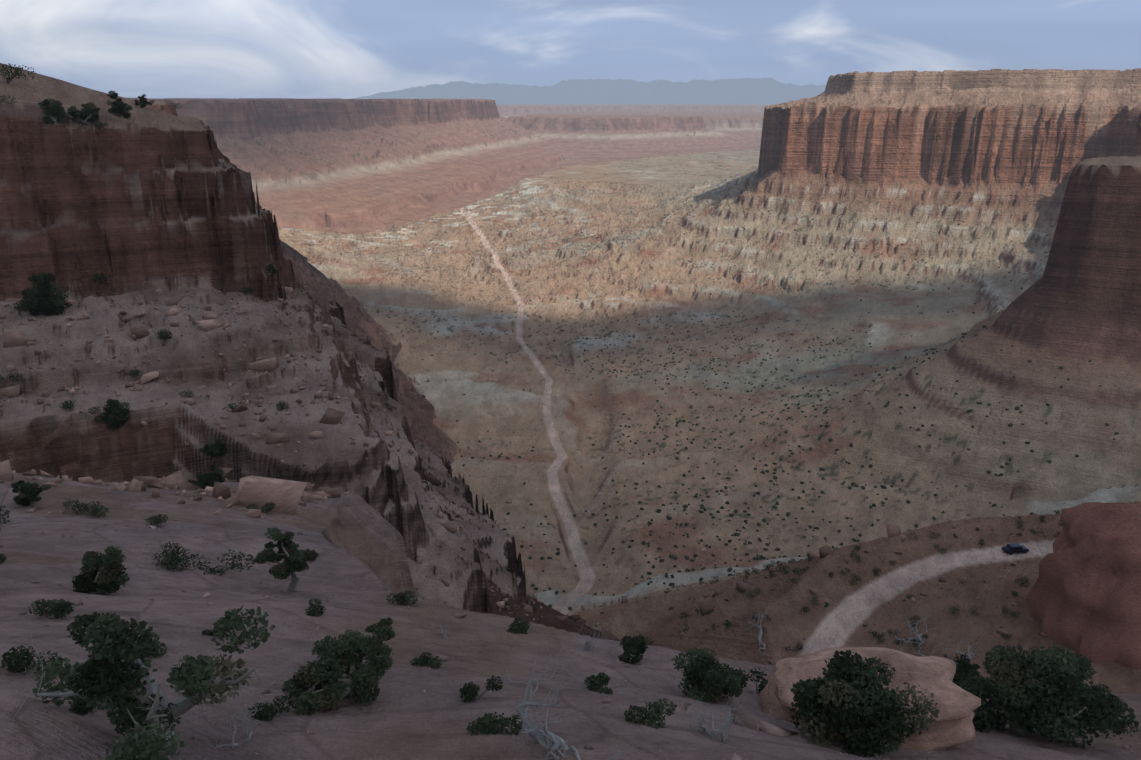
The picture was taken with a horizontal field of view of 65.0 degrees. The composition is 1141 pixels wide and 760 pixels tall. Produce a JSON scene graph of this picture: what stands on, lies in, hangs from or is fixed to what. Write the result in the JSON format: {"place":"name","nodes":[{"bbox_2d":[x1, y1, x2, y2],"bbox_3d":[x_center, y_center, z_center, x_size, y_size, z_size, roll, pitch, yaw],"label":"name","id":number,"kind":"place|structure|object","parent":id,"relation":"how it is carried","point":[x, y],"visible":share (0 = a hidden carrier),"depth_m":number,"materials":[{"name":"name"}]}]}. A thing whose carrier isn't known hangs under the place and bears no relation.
{"place":"outdoors","nodes":[
{"label":"outdoors","id":0,"kind":"place"},
{"bbox_2d":[0,63,1140,694],"bbox_3d":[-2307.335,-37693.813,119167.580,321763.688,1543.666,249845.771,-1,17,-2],"label":"terrain","id":1,"kind":"structure","parent":0,"point":[228,197],"depth_m":658.32,"materials":[{"name":"brown stone"}]},
{"bbox_2d":[13,272,71,315],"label":"juniper","id":2,"kind":"object","parent":1,"relation":"on","point":[42,298],"visible":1,"depth_m":100.03,"materials":[{"name":"green plant"}]},
{"bbox_2d":[38,98,67,125],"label":"juniper","id":3,"kind":"object","parent":1,"relation":"on","point":[55,111],"visible":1,"depth_m":111.29,"materials":[{"name":"green plant"}]},
{"bbox_2d":[67,102,99,126],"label":"juniper","id":4,"kind":"object","parent":1,"relation":"on","point":[89,112],"visible":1,"depth_m":113.99,"materials":[{"name":"green plant"}]},
{"bbox_2d":[107,91,118,99],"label":"juniper","id":5,"kind":"object","parent":1,"relation":"on","point":[113,95],"visible":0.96,"depth_m":141.74,"materials":[{"name":"green plant"}]},
{"bbox_2d":[106,98,132,117],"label":"juniper","id":6,"kind":"object","parent":1,"relation":"on","point":[119,106],"visible":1,"depth_m":118.23,"materials":[{"name":"green plant"}]},
{"bbox_2d":[134,94,153,107],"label":"juniper","id":7,"kind":"object","parent":1,"relation":"on","point":[142,102],"visible":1,"depth_m":139.14,"materials":[{"name":"green plant"}]},
{"bbox_2d":[265,263,276,274],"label":"bush","id":8,"kind":"object","parent":1,"relation":"on","point":[271,269],"visible":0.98,"depth_m":120.14,"materials":[{"name":"green plant"}]},
{"bbox_2d":[0,222,1134,759],"bbox_3d":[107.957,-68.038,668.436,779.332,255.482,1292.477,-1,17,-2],"label":"boulders","id":9,"kind":"object","parent":1,"relation":"on","point":[284,496],"visible":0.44,"depth_m":80.46,"materials":[{"name":"brown stone"}]},
{"bbox_2d":[303,172,1135,609],"bbox_3d":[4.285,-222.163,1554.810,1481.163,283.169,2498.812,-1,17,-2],"label":"valley shrubs","id":10,"kind":"object","parent":1,"relation":"on","point":[685,506],"visible":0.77,"depth_m":577.89,"materials":[{"name":"green plant"}]},
{"bbox_2d":[734,600,772,659],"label":"dead juniper","id":11,"kind":"object","parent":1,"relation":"on","point":[760,636],"visible":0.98,"depth_m":153.59,"materials":[{"name":"grey wood"}]},
{"bbox_2d":[582,501,1132,672],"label":"slope shrubs","id":12,"kind":"object","parent":1,"relation":"on","point":[783,570],"visible":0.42,"depth_m":173.58,"materials":[{"name":"green plant"}]},
{"bbox_2d":[891,616,936,650],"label":"dead juniper","id":13,"kind":"object","parent":1,"relation":"on","point":[917,637],"visible":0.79,"depth_m":149.07,"materials":[{"name":"grey wood"}]},
{"bbox_2d":[911,633,986,675],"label":"shrub","id":14,"kind":"object","parent":1,"relation":"on","point":[969,657],"visible":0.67,"depth_m":141.41,"materials":[{"name":"plant"}]},
{"bbox_2d":[1001,543,1028,554],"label":"car","id":15,"kind":"object","parent":1,"relation":"on","point":[1011,549],"visible":0.98,"depth_m":174.24,"materials":[{"name":"blue paint"}]},
{"bbox_2d":[0,368,1140,759],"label":"terrain","id":16,"kind":"structure","parent":0,"point":[380,532],"depth_m":20.80,"materials":[{"name":"brown stone"}]},
{"bbox_2d":[0,554,6,564],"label":"shrub","id":17,"kind":"object","parent":16,"relation":"on","point":[2,558],"visible":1,"depth_m":20.69,"materials":[{"name":"green plant"}]},
{"bbox_2d":[11,480,50,506],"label":"juniper","id":18,"kind":"object","parent":16,"relation":"on","point":[28,493],"visible":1,"depth_m":34.68,"materials":[{"name":"green plant"}]},
{"bbox_2d":[71,545,129,593],"bbox_3d":[-10.734,4.385,20.548,1.226,1.381,0.968,-1,17,-2],"label":"juniper","id":19,"kind":"object","parent":16,"relation":"on","point":[102,573],"visible":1,"depth_m":20.31,"materials":[{"name":"green plant"}]},
{"bbox_2d":[88,399,129,428],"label":"juniper","id":20,"kind":"object","parent":16,"relation":"on","point":[117,413],"visible":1,"depth_m":81.38,"materials":[{"name":"green plant"}]},
{"bbox_2d":[10,605,274,759],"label":"juniper","id":21,"kind":"object","parent":16,"relation":"on","point":[94,681],"visible":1,"depth_m":10.95,"materials":[{"name":"green plant"}]},
{"bbox_2d":[188,465,224,489],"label":"juniper","id":22,"kind":"object","parent":16,"relation":"on","point":[205,480],"visible":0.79,"depth_m":57.67,"materials":[{"name":"green plant"}]},
{"bbox_2d":[198,438,226,456],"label":"juniper","id":23,"kind":"object","parent":16,"relation":"on","point":[217,448],"visible":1,"depth_m":75.94,"materials":[{"name":"green plant"}]},
{"bbox_2d":[202,612,239,635],"bbox_3d":[-6.572,4.642,16.915,0.753,0.683,0.417,-11,21,-32],"label":"shrub","id":24,"kind":"object","parent":16,"relation":"on","point":[208,632],"visible":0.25,"depth_m":16.88,"materials":[{"name":"green plant"}]},
{"bbox_2d":[204,696,262,747],"bbox_3d":[-4.594,4.556,12.160,0.775,0.819,0.945,-9,20,-26],"label":"dead juniper","id":25,"kind":"object","parent":16,"relation":"on","point":[245,722],"visible":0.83,"depth_m":11.98,"materials":[{"name":"grey wood"}]},
{"bbox_2d":[260,527,313,591],"bbox_3d":[-7.922,5.107,24.894,1.325,2.223,1.095,3,18,10],"label":"juniper","id":26,"kind":"object","parent":16,"relation":"on","point":[293,557],"visible":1,"depth_m":24.79,"materials":[{"name":"green plant"}]},
{"bbox_2d":[305,549,318,560],"bbox_3d":[-8.757,5.923,30.160,0.666,0.581,0.516,-1,17,-2],"label":"shrub","id":27,"kind":"object","parent":16,"relation":"on","point":[314,555],"visible":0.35,"depth_m":29.99,"materials":[{"name":"green plant"}]},
{"bbox_2d":[281,625,395,715],"bbox_3d":[-3.676,4.522,13.957,1.583,1.604,1.415,-13,22,-37],"label":"juniper","id":28,"kind":"object","parent":16,"relation":"on","point":[337,674],"visible":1,"depth_m":13.76,"materials":[{"name":"green plant"}]},
{"bbox_2d":[0,63,767,734],"bbox_3d":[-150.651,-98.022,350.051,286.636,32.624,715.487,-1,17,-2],"label":"shrubs","id":29,"kind":"object","parent":16,"relation":"on","point":[486,723],"visible":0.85,"depth_m":16.99,"materials":[{"name":"green plant"}]},
{"bbox_2d":[437,622,461,641],"bbox_3d":[-2.610,5.466,19.229,0.511,0.644,1.086,-15,23,-40],"label":"shrub","id":30,"kind":"object","parent":16,"relation":"on","point":[445,631],"visible":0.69,"depth_m":19.26,"materials":[{"name":"grey plant"}]},
{"bbox_2d":[487,643,629,759],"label":"dead juniper","id":31,"kind":"object","parent":16,"relation":"on","point":[553,744],"visible":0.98,"depth_m":11.91,"materials":[{"name":"grey wood"}]},
{"bbox_2d":[568,626,601,650],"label":"dead juniper","id":32,"kind":"object","parent":16,"relation":"on","point":[589,644],"visible":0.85,"depth_m":20.02,"materials":[{"name":"grey wood"}]},
{"bbox_2d":[618,634,647,664],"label":"juniper","id":33,"kind":"object","parent":16,"relation":"on","point":[635,649],"visible":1,"depth_m":19.44,"materials":[{"name":"green plant"}]},
{"bbox_2d":[671,694,746,741],"bbox_3d":[2.108,5.122,13.771,1.230,1.003,0.903,-1,17,-2],"label":"shrub","id":34,"kind":"object","parent":16,"relation":"on","point":[721,732],"visible":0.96,"depth_m":13.76,"materials":[{"name":"plant"}]},
{"bbox_2d":[671,647,748,702],"bbox_3d":[2.691,5.664,16.911,1.308,1.090,1.266,-7,19,-23],"label":"juniper","id":35,"kind":"object","parent":16,"relation":"on","point":[705,674],"visible":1,"depth_m":16.74,"materials":[{"name":"green plant"}]},
{"bbox_2d":[790,650,939,757],"bbox_3d":[4.975,5.506,15.086,2.245,1.843,2.199,15,23,39],"label":"juniper","id":36,"kind":"object","parent":16,"relation":"on","point":[848,703],"visible":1,"depth_m":14.68,"materials":[{"name":"green plant"}]},
{"bbox_2d":[759,501,1140,750],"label":"sandstone outcrops","id":37,"kind":"object","parent":16,"relation":"on","point":[1084,595],"visible":0.6,"depth_m":137.42,"materials":[{"name":"brown stone"}]},
{"bbox_2d":[952,653,982,687],"bbox_3d":[9.805,7.326,22.231,0.855,0.966,1.081,-1,17,-2],"label":"juniper","id":38,"kind":"object","parent":16,"relation":"on","point":[964,669],"visible":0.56,"depth_m":22.02,"materials":[{"name":"green plant"}]},
{"bbox_2d":[959,643,1138,748],"bbox_3d":[9.546,6.367,18.455,3.121,2.390,2.870,-1,17,-2],"label":"juniper","id":39,"kind":"object","parent":16,"relation":"on","point":[1045,698],"visible":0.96,"depth_m":17.91,"materials":[{"name":"green plant"}]},
{"bbox_2d":[1075,683,1127,729],"bbox_3d":[12.320,7.682,21.014,1.100,1.124,1.416,-11,20,-30],"label":"bush","id":40,"kind":"object","parent":16,"relation":"on","point":[1112,699],"visible":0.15,"depth_m":20.80,"materials":[{"name":"green plant"}]},
{"bbox_2d":[0,0,1140,98],"label":"sky","id":41,"kind":"structure","parent":0,"point":[157,49],"materials":[{"name":"blue"}]}
]}

